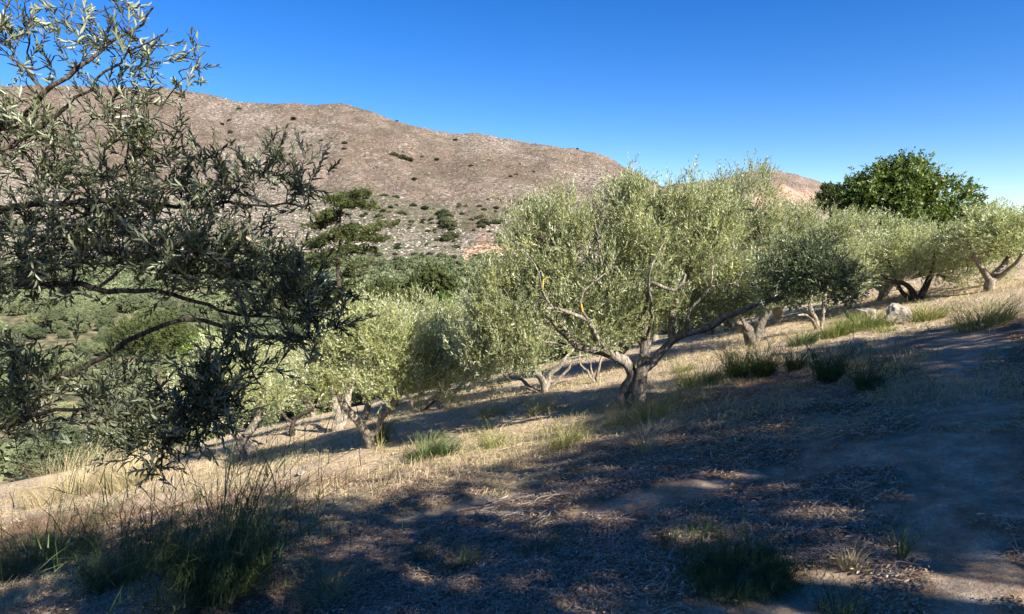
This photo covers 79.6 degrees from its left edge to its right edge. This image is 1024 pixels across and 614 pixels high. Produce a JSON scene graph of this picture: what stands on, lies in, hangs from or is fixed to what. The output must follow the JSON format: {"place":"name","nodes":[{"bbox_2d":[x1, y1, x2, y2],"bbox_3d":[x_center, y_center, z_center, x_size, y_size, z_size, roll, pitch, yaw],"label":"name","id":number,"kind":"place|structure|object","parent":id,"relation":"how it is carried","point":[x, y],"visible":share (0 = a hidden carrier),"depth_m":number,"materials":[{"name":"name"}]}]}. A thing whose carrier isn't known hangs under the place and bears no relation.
{"place":"outdoors","nodes":[
{"label":"outdoors","id":0,"kind":"place"},
{"bbox_2d":[0,85,759,260],"bbox_3d":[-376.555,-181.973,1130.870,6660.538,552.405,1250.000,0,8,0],"label":"mountain","id":1,"kind":"structure","parent":0,"point":[372,160],"depth_m":1003.33,"materials":[{"name":"stone"}]},
{"bbox_2d":[0,85,661,258],"bbox_3d":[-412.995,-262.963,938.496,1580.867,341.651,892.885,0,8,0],"label":"mountain scrub","id":2,"kind":"object","parent":1,"relation":"on","point":[432,230],"visible":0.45,"depth_m":906.66,"materials":[{"name":"plant"}]},
{"bbox_2d":[0,88,683,258],"bbox_3d":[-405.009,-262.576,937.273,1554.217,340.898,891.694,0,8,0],"label":"mountain stones","id":3,"kind":"object","parent":1,"relation":"on","point":[309,213],"visible":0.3,"depth_m":674.60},
{"bbox_2d":[0,250,1023,613],"bbox_3d":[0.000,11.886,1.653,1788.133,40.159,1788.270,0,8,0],"label":"ground","id":4,"kind":"structure","parent":0,"point":[944,470],"depth_m":5.14,"materials":[{"name":"soil"}]},
{"bbox_2d":[6,301,27,315],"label":"valley olive tree","id":5,"kind":"object","parent":4,"relation":"on","point":[23,308],"visible":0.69,"depth_m":201.82,"materials":[{"name":"green plant"}]},
{"bbox_2d":[13,322,33,337],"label":"valley olive tree","id":6,"kind":"object","parent":4,"relation":"on","point":[22,328],"visible":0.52,"depth_m":162.08,"materials":[{"name":"green plant"}]},
{"bbox_2d":[1,431,58,478],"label":"valley olive tree","id":7,"kind":"object","parent":4,"relation":"on","point":[15,460],"visible":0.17,"depth_m":57.32,"materials":[{"name":"green plant"}]},
{"bbox_2d":[23,313,41,325],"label":"valley olive tree","id":8,"kind":"object","parent":4,"relation":"on","point":[33,318],"visible":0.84,"depth_m":175.73,"materials":[{"name":"green plant"}]},
{"bbox_2d":[25,324,47,338],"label":"valley olive tree","id":9,"kind":"object","parent":4,"relation":"on","point":[35,331],"visible":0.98,"depth_m":160.01,"materials":[{"name":"green plant"}]},
{"bbox_2d":[37,310,59,323],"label":"valley olive tree","id":10,"kind":"object","parent":4,"relation":"on","point":[54,316],"visible":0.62,"depth_m":177.65,"materials":[{"name":"green plant"}]},
{"bbox_2d":[18,420,93,474],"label":"valley olive tree","id":11,"kind":"object","parent":4,"relation":"on","point":[69,431],"visible":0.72,"depth_m":55.80,"materials":[{"name":"green plant"}]},
{"bbox_2d":[47,319,66,332],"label":"valley olive tree","id":12,"kind":"object","parent":4,"relation":"on","point":[56,326],"visible":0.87,"depth_m":168.11,"materials":[{"name":"green plant"}]},
{"bbox_2d":[0,436,128,509],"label":"grass tuft","id":13,"kind":"object","parent":4,"relation":"on","point":[59,494],"visible":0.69,"depth_m":14.00,"materials":[{"name":"plant"}]},
{"bbox_2d":[54,402,79,421],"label":"olive tree","id":14,"kind":"object","parent":4,"relation":"on","point":[67,405],"visible":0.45,"depth_m":96.36,"materials":[{"name":"green plant"}]},
{"bbox_2d":[64,307,93,318],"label":"valley olive tree","id":15,"kind":"object","parent":4,"relation":"on","point":[75,311],"visible":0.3,"depth_m":181.91,"materials":[{"name":"green plant"}]},
{"bbox_2d":[66,311,93,328],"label":"valley olive tree","id":16,"kind":"object","parent":4,"relation":"on","point":[87,320],"visible":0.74,"depth_m":173.37,"materials":[{"name":"green plant"}]},
{"bbox_2d":[69,345,93,360],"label":"valley olive tree","id":17,"kind":"object","parent":4,"relation":"on","point":[87,350],"visible":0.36,"depth_m":132.30,"materials":[{"name":"green plant"}]},
{"bbox_2d":[0,432,167,582],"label":"broom bush","id":18,"kind":"object","parent":4,"relation":"on","point":[15,560],"visible":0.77,"depth_m":7.15,"materials":[{"name":"plant"}]},
{"bbox_2d":[75,338,98,354],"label":"valley olive tree","id":19,"kind":"object","parent":4,"relation":"on","point":[85,343],"visible":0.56,"depth_m":141.68,"materials":[{"name":"green plant"}]},
{"bbox_2d":[68,430,106,468],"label":"valley olive tree","id":20,"kind":"object","parent":4,"relation":"on","point":[93,441],"visible":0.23,"depth_m":60.14,"materials":[{"name":"green plant"}]},
{"bbox_2d":[77,301,100,318],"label":"valley olive tree","id":21,"kind":"object","parent":4,"relation":"on","point":[93,308],"visible":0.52,"depth_m":191.19,"materials":[{"name":"green plant"}]},
{"bbox_2d":[42,358,166,454],"bbox_3d":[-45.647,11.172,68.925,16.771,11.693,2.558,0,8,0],"label":"olive tree","id":22,"kind":"object","parent":4,"relation":"on","point":[111,392],"visible":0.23,"depth_m":68.63,"materials":[{"name":"green plant"}]},
{"bbox_2d":[93,316,115,329],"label":"valley olive tree","id":23,"kind":"object","parent":4,"relation":"on","point":[104,321],"visible":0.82,"depth_m":173.39,"materials":[{"name":"green plant"}]},
{"bbox_2d":[96,307,116,318],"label":"valley olive tree","id":24,"kind":"object","parent":4,"relation":"on","point":[105,311],"visible":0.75,"depth_m":186.27,"materials":[{"name":"green plant"}]},
{"bbox_2d":[91,426,127,458],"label":"valley olive tree","id":25,"kind":"object","parent":4,"relation":"on","point":[104,439],"visible":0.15,"depth_m":67.99,"materials":[{"name":"green plant"}]},
{"bbox_2d":[97,355,121,368],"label":"valley olive tree","id":26,"kind":"object","parent":4,"relation":"on","point":[105,362],"visible":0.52,"depth_m":128.05,"materials":[{"name":"green plant"}]},
{"bbox_2d":[2,476,223,602],"bbox_3d":[-3.312,2.112,5.523,1.846,1.124,1.804,0,8,0],"label":"broom bush","id":27,"kind":"object","parent":4,"relation":"on","point":[91,578],"visible":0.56,"depth_m":5.30,"materials":[{"name":"plant"}]},
{"bbox_2d":[67,429,182,494],"bbox_3d":[-8.636,3.522,13.861,2.584,1.298,2.713,-4,9,-29],"label":"grass tuft","id":28,"kind":"object","parent":4,"relation":"on","point":[136,479],"visible":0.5,"depth_m":13.78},
{"bbox_2d":[116,293,150,311],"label":"valley olive tree","id":29,"kind":"object","parent":4,"relation":"on","point":[134,302],"visible":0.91,"depth_m":204.27,"materials":[{"name":"green plant"}]},
{"bbox_2d":[106,362,160,398],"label":"valley olive tree","id":30,"kind":"object","parent":4,"relation":"on","point":[120,392],"visible":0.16,"depth_m":107.69,"materials":[{"name":"green plant"}]},
{"bbox_2d":[98,305,200,445],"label":"broad leaved tree","id":31,"kind":"object","parent":4,"relation":"on","point":[159,338],"visible":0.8,"depth_m":47.95,"materials":[{"name":"green plant"}]},
{"bbox_2d":[153,356,179,377],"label":"valley olive tree","id":32,"kind":"object","parent":4,"relation":"on","point":[165,368],"visible":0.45,"depth_m":123.62,"materials":[{"name":"green plant"}]},
{"bbox_2d":[156,296,178,312],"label":"valley olive tree","id":33,"kind":"object","parent":4,"relation":"on","point":[167,305],"visible":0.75,"depth_m":200.49,"materials":[{"name":"green plant"}]},
{"bbox_2d":[143,413,194,449],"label":"valley olive tree","id":34,"kind":"object","parent":4,"relation":"on","point":[171,425],"visible":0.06,"depth_m":57.39,"materials":[{"name":"green plant"}]},
{"bbox_2d":[173,304,200,322],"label":"valley olive tree","id":35,"kind":"object","parent":4,"relation":"on","point":[182,312],"visible":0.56,"depth_m":183.90,"materials":[{"name":"green plant"}]},
{"bbox_2d":[0,0,375,489],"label":"olive tree","id":36,"kind":"object","parent":4,"relation":"on","point":[209,399],"visible":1,"depth_m":2.82,"materials":[{"name":"green plant"}]},
{"bbox_2d":[158,383,235,441],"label":"valley olive tree","id":37,"kind":"object","parent":4,"relation":"on","point":[210,434],"visible":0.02,"depth_m":61.10,"materials":[{"name":"green plant"}]},
{"bbox_2d":[174,326,229,436],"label":"tree","id":38,"kind":"object","parent":4,"relation":"on","point":[193,339],"visible":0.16,"depth_m":34.27,"materials":[{"name":"green plant"}]},
{"bbox_2d":[0,382,442,613],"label":"broom bush","id":39,"kind":"object","parent":4,"relation":"on","point":[234,567],"visible":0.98,"depth_m":4.18,"materials":[{"name":"plant"}]},
{"bbox_2d":[153,327,303,461],"bbox_3d":[-6.675,2.006,14.269,3.522,3.279,2.513,0,8,0],"label":"olive tree","id":40,"kind":"object","parent":4,"relation":"on","point":[262,397],"visible":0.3,"depth_m":14.14,"materials":[{"name":"green plant"}]},
{"bbox_2d":[236,408,269,429],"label":"valley olive tree","id":41,"kind":"object","parent":4,"relation":"on","point":[261,422],"visible":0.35,"depth_m":64.91,"materials":[{"name":"green plant"}]},
{"bbox_2d":[247,405,282,426],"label":"valley olive tree","id":42,"kind":"object","parent":4,"relation":"on","point":[272,416],"visible":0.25,"depth_m":73.84,"materials":[{"name":"green plant"}]},
{"bbox_2d":[232,342,329,436],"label":"olive tree","id":43,"kind":"object","parent":4,"relation":"on","point":[294,419],"visible":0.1,"depth_m":17.11,"materials":[{"name":"green plant"}]},
{"bbox_2d":[286,391,327,418],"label":"valley olive tree","id":44,"kind":"object","parent":4,"relation":"on","point":[302,407],"visible":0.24,"depth_m":70.61,"materials":[{"name":"green plant"}]},
{"bbox_2d":[290,370,346,416],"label":"olive tree","id":45,"kind":"object","parent":4,"relation":"on","point":[313,413],"visible":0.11,"depth_m":27.22,"materials":[{"name":"green plant"}]},
{"bbox_2d":[258,548,383,613],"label":"grass tuft","id":46,"kind":"object","parent":4,"relation":"on","point":[337,586],"visible":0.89,"depth_m":4.14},
{"bbox_2d":[284,300,384,431],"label":"olive tree","id":47,"kind":"object","parent":4,"relation":"on","point":[340,413],"visible":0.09,"depth_m":15.94,"materials":[{"name":"green plant"}]},
{"bbox_2d":[299,186,399,336],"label":"cypress tree","id":48,"kind":"object","parent":4,"relation":"on","point":[349,229],"visible":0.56,"depth_m":44.55,"materials":[{"name":"green plant"}]},
{"bbox_2d":[343,386,372,406],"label":"valley olive tree","id":49,"kind":"object","parent":4,"relation":"on","point":[358,398],"visible":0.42,"depth_m":74.50,"materials":[{"name":"green plant"}]},
{"bbox_2d":[352,405,404,443],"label":"grass tuft","id":50,"kind":"object","parent":4,"relation":"on","point":[387,438],"visible":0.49,"depth_m":11.03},
{"bbox_2d":[276,281,492,448],"bbox_3d":[-2.164,1.053,10.529,3.462,2.940,2.620,-3,8,-23],"label":"olive tree","id":51,"kind":"object","parent":4,"relation":"on","point":[373,336],"visible":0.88,"depth_m":10.27,"materials":[{"name":"green plant"}]},
{"bbox_2d":[361,277,412,397],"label":"broad leaved tree","id":52,"kind":"object","parent":4,"relation":"on","point":[388,284],"visible":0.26,"depth_m":61.93,"materials":[{"name":"green plant"}]},
{"bbox_2d":[349,337,424,405],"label":"olive tree","id":53,"kind":"object","parent":4,"relation":"on","point":[391,367],"visible":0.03,"depth_m":18.24,"materials":[{"name":"green plant"}]},
{"bbox_2d":[401,523,444,561],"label":"twiggy plant","id":54,"kind":"object","parent":4,"relation":"on","point":[424,548],"visible":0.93,"depth_m":4.59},
{"bbox_2d":[394,430,456,463],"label":"grass tuft","id":55,"kind":"object","parent":4,"relation":"on","point":[426,453],"visible":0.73,"depth_m":8.61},
{"bbox_2d":[397,261,463,309],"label":"broad leaved tree","id":56,"kind":"object","parent":4,"relation":"on","point":[443,282],"visible":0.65,"depth_m":93.95,"materials":[{"name":"green plant"}]},
{"bbox_2d":[377,282,497,412],"bbox_3d":[-1.932,1.006,15.777,3.544,3.303,2.384,0,8,0],"label":"olive tree","id":57,"kind":"object","parent":4,"relation":"on","point":[428,403],"visible":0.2,"depth_m":15.54,"materials":[{"name":"green plant"}]},
{"bbox_2d":[427,290,459,326],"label":"leafy shrub","id":58,"kind":"object","parent":4,"relation":"on","point":[441,295],"visible":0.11,"depth_m":60.15,"materials":[{"name":"green plant"}]},
{"bbox_2d":[426,431,467,457],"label":"grass tuft","id":59,"kind":"object","parent":4,"relation":"on","point":[449,450],"visible":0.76,"depth_m":8.54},
{"bbox_2d":[431,533,495,574],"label":"twiggy plant","id":60,"kind":"object","parent":4,"relation":"on","point":[461,564],"visible":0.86,"depth_m":4.25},
{"bbox_2d":[418,288,523,409],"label":"olive tree","id":61,"kind":"object","parent":4,"relation":"on","point":[440,402],"visible":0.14,"depth_m":15.22,"materials":[{"name":"green plant"}]},
{"bbox_2d":[471,400,503,419],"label":"grass tuft","id":62,"kind":"object","parent":4,"relation":"on","point":[493,412],"visible":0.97,"depth_m":11.41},
{"bbox_2d":[460,419,530,452],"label":"grass tuft","id":63,"kind":"object","parent":4,"relation":"on","point":[487,443],"visible":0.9,"depth_m":8.60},
{"bbox_2d":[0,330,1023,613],"bbox_3d":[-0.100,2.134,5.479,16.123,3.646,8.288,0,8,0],"label":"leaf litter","id":64,"kind":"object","parent":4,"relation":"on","point":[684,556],"visible":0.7,"depth_m":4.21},
{"bbox_2d":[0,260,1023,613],"bbox_3d":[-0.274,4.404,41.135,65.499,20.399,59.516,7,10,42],"label":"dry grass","id":65,"kind":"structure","parent":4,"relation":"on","point":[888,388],"depth_m":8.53,"materials":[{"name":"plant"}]},
{"bbox_2d":[0,222,1023,482],"bbox_3d":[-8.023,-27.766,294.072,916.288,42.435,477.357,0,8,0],"label":"valley grove","id":66,"kind":"object","parent":4,"relation":"on","point":[384,268],"visible":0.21,"depth_m":284.89,"materials":[{"name":"plant"}]},
{"bbox_2d":[0,284,1023,613],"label":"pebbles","id":67,"kind":"object","parent":4,"relation":"on","point":[554,456],"visible":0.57,"depth_m":9.29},
{"bbox_2d":[0,343,1023,613],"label":"fallen twigs","id":68,"kind":"object","parent":4,"relation":"on","point":[378,609],"depth_m":4.28,"materials":[{"name":"wood"}]},
{"bbox_2d":[7,263,1023,576],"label":"green grass","id":69,"kind":"structure","parent":4,"relation":"on","point":[693,383],"depth_m":9.78,"materials":[{"name":"plant"}]},
{"bbox_2d":[447,269,613,392],"bbox_3d":[0.472,0.459,13.801,3.964,2.708,2.730,0,8,0],"label":"olive tree","id":70,"kind":"object","parent":4,"relation":"on","point":[545,381],"visible":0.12,"depth_m":13.19,"materials":[{"name":"green plant"}]},
{"bbox_2d":[501,390,565,416],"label":"grass tuft","id":71,"kind":"object","parent":4,"relation":"on","point":[545,406],"visible":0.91,"depth_m":10.79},
{"bbox_2d":[499,510,580,558],"bbox_3d":[0.191,1.572,4.181,0.594,0.330,0.561,0,8,0],"label":"twiggy plant","id":72,"kind":"object","parent":4,"relation":"on","point":[551,542],"visible":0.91,"depth_m":4.19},
{"bbox_2d":[531,412,602,451],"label":"grass tuft","id":73,"kind":"object","parent":4,"relation":"on","point":[570,438],"visible":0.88,"depth_m":7.31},
{"bbox_2d":[148,418,1019,607],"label":"sparse weeds","id":74,"kind":"object","parent":4,"relation":"on","point":[642,536],"visible":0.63,"depth_m":3.94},
{"bbox_2d":[545,295,639,381],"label":"olive tree","id":75,"kind":"object","parent":4,"relation":"on","point":[595,378],"visible":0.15,"depth_m":12.90,"materials":[{"name":"green plant"}]},
{"bbox_2d":[570,294,668,363],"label":"olive tree","id":76,"kind":"object","parent":4,"relation":"on","point":[625,348],"visible":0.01,"depth_m":16.79,"materials":[{"name":"green plant"}]},
{"bbox_2d":[595,394,655,429],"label":"grass tuft","id":77,"kind":"object","parent":4,"relation":"on","point":[619,423],"visible":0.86,"depth_m":7.71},
{"bbox_2d":[603,407,680,454],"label":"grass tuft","id":78,"kind":"object","parent":4,"relation":"on","point":[645,448],"visible":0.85,"depth_m":6.08,"materials":[{"name":"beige plant"}]},
{"bbox_2d":[619,386,694,423],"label":"grass tuft","id":79,"kind":"object","parent":4,"relation":"on","point":[655,415],"visible":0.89,"depth_m":7.55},
{"bbox_2d":[438,151,880,410],"bbox_3d":[1.673,-0.252,8.678,5.467,3.897,3.286,0,8,0],"label":"olive tree","id":80,"kind":"object","parent":4,"relation":"on","point":[653,234],"visible":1,"depth_m":8.45,"materials":[{"name":"green plant"}]},
{"bbox_2d":[636,257,686,341],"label":"olive tree","id":81,"kind":"object","parent":4,"relation":"on","point":[655,337],"depth_m":24.29,"materials":[{"name":"green plant"}]},
{"bbox_2d":[658,354,701,373],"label":"grass tuft","id":82,"kind":"object","parent":4,"relation":"on","point":[687,368],"visible":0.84,"depth_m":11.20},
{"bbox_2d":[646,510,740,563],"bbox_3d":[1.087,1.420,3.744,0.590,0.326,0.580,-5,9,-32],"label":"grass tuft","id":83,"kind":"object","parent":4,"relation":"on","point":[677,535],"visible":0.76,"depth_m":3.76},
{"bbox_2d":[646,351,742,390],"bbox_3d":[2.981,1.052,9.676,1.492,0.693,1.464,-7,11,-44],"label":"grass tuft","id":84,"kind":"object","parent":4,"relation":"on","point":[715,376],"visible":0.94,"depth_m":9.61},
{"bbox_2d":[708,321,780,378],"bbox_3d":[3.580,0.685,9.583,1.452,0.960,1.315,0,8,0],"label":"broom bush","id":85,"kind":"object","parent":4,"relation":"on","point":[733,369],"visible":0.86,"depth_m":9.56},
{"bbox_2d":[661,511,860,613],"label":"grass tuft","id":86,"kind":"object","parent":4,"relation":"on","point":[706,577],"visible":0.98,"depth_m":3.15,"materials":[{"name":"plant"}]},
{"bbox_2d":[722,329,800,377],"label":"broom bush","id":87,"kind":"object","parent":4,"relation":"on","point":[760,368],"visible":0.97,"depth_m":9.27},
{"bbox_2d":[682,148,841,346],"bbox_3d":[5.359,-1.319,13.694,3.457,4.454,2.949,0,8,0],"label":"olive tree","id":88,"kind":"object","parent":4,"relation":"on","point":[761,224],"visible":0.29,"depth_m":13.36,"materials":[{"name":"green plant"}]},
{"bbox_2d":[729,253,838,324],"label":"olive tree","id":89,"kind":"object","parent":4,"relation":"on","point":[777,317],"visible":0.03,"depth_m":18.27,"materials":[{"name":"green plant"}]},
{"bbox_2d":[768,340,826,372],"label":"broom bush","id":90,"kind":"object","parent":4,"relation":"on","point":[789,365],"visible":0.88,"depth_m":9.12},
{"bbox_2d":[780,327,826,346],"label":"grass tuft","id":91,"kind":"object","parent":4,"relation":"on","point":[814,337],"visible":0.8,"depth_m":11.45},
{"bbox_2d":[809,181,842,233],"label":"cypress tree","id":92,"kind":"object","parent":4,"relation":"on","point":[823,195],"visible":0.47,"depth_m":33.72,"materials":[{"name":"green plant"}]},
{"bbox_2d":[761,194,894,329],"bbox_3d":[7.034,-1.028,14.136,2.909,3.127,2.693,2,8,15],"label":"olive tree","id":93,"kind":"object","parent":4,"relation":"on","point":[844,219],"visible":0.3,"depth_m":13.63,"materials":[{"name":"green plant"}]},
{"bbox_2d":[786,332,872,385],"bbox_3d":[3.729,0.625,7.307,0.866,0.700,1.060,7,10,41],"label":"broom bush","id":94,"kind":"object","parent":4,"relation":"on","point":[824,376],"visible":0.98,"depth_m":7.32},
{"bbox_2d":[805,315,861,338],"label":"grass tuft","id":95,"kind":"object","parent":4,"relation":"on","point":[833,332],"visible":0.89,"depth_m":11.49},
{"bbox_2d":[804,566,890,613],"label":"twiggy plant","id":96,"kind":"object","parent":4,"relation":"on","point":[848,610],"visible":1,"depth_m":2.72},
{"bbox_2d":[820,537,878,571],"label":"grass tuft","id":97,"kind":"object","parent":4,"relation":"on","point":[850,563],"visible":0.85,"depth_m":3.09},
{"bbox_2d":[845,308,875,321],"bbox_3d":[8.475,0.298,14.879,0.455,0.549,0.844,-2,1,-16],"label":"flat rock","id":98,"kind":"object","parent":4,"relation":"on","point":[865,311],"visible":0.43,"depth_m":14.71,"materials":[{"name":"stone"}]},
{"bbox_2d":[820,304,909,332],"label":"grass tuft","id":99,"kind":"object","parent":4,"relation":"on","point":[864,322],"visible":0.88,"depth_m":11.47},
{"bbox_2d":[827,349,909,391],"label":"broom bush","id":100,"kind":"object","parent":4,"relation":"on","point":[862,381],"visible":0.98,"depth_m":6.41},
{"bbox_2d":[826,205,948,300],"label":"olive tree","id":101,"kind":"object","parent":4,"relation":"on","point":[895,222],"visible":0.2,"depth_m":17.90,"materials":[{"name":"green plant"}]},
{"bbox_2d":[884,303,911,325],"bbox_3d":[7.167,0.188,11.473,0.484,0.526,0.356,1,8,4],"label":"boulder","id":102,"kind":"object","parent":4,"relation":"on","point":[896,308],"visible":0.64,"depth_m":11.36,"materials":[{"name":"stone"}]},
{"bbox_2d":[860,502,939,560],"bbox_3d":[1.920,1.133,3.058,0.349,0.288,0.303,-7,10,-42],"label":"twiggy plant","id":103,"kind":"object","parent":4,"relation":"on","point":[902,548],"visible":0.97,"depth_m":3.04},
{"bbox_2d":[871,344,934,369],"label":"dead stalks","id":104,"kind":"object","parent":4,"relation":"on","point":[907,361],"visible":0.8,"depth_m":7.48,"materials":[{"name":"brown plant"}]},
{"bbox_2d":[822,146,1005,278],"bbox_3d":[19.971,-4.357,30.480,8.991,7.279,5.065,0,8,0],"label":"walnut tree","id":105,"kind":"object","parent":4,"relation":"on","point":[912,186],"visible":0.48,"depth_m":29.53,"materials":[{"name":"green plant"}]},
{"bbox_2d":[901,297,963,322],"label":"grass tuft","id":106,"kind":"object","parent":4,"relation":"on","point":[923,316],"visible":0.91,"depth_m":11.14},
{"bbox_2d":[845,213,1023,301],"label":"olive tree","id":107,"kind":"object","parent":4,"relation":"on","point":[904,248],"visible":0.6,"depth_m":16.36,"materials":[{"name":"green plant"}]},
{"bbox_2d":[930,196,1023,290],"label":"olive tree","id":108,"kind":"object","parent":4,"relation":"on","point":[984,239],"visible":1,"depth_m":14.79,"materials":[{"name":"green plant"}]},
{"bbox_2d":[934,286,1023,333],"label":"grass tuft","id":109,"kind":"object","parent":4,"relation":"on","point":[987,320],"visible":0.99,"depth_m":9.39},
{"bbox_2d":[0,0,1023,222],"label":"sky","id":110,"kind":"structure","parent":0,"point":[819,88],"materials":[{"name":"blue"}]},
{"bbox_2d":[664,170,981,228],"bbox_3d":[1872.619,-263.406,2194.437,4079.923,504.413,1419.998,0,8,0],"label":"distant hill","id":111,"kind":"structure","parent":0,"point":[797,185],"depth_m":2363.73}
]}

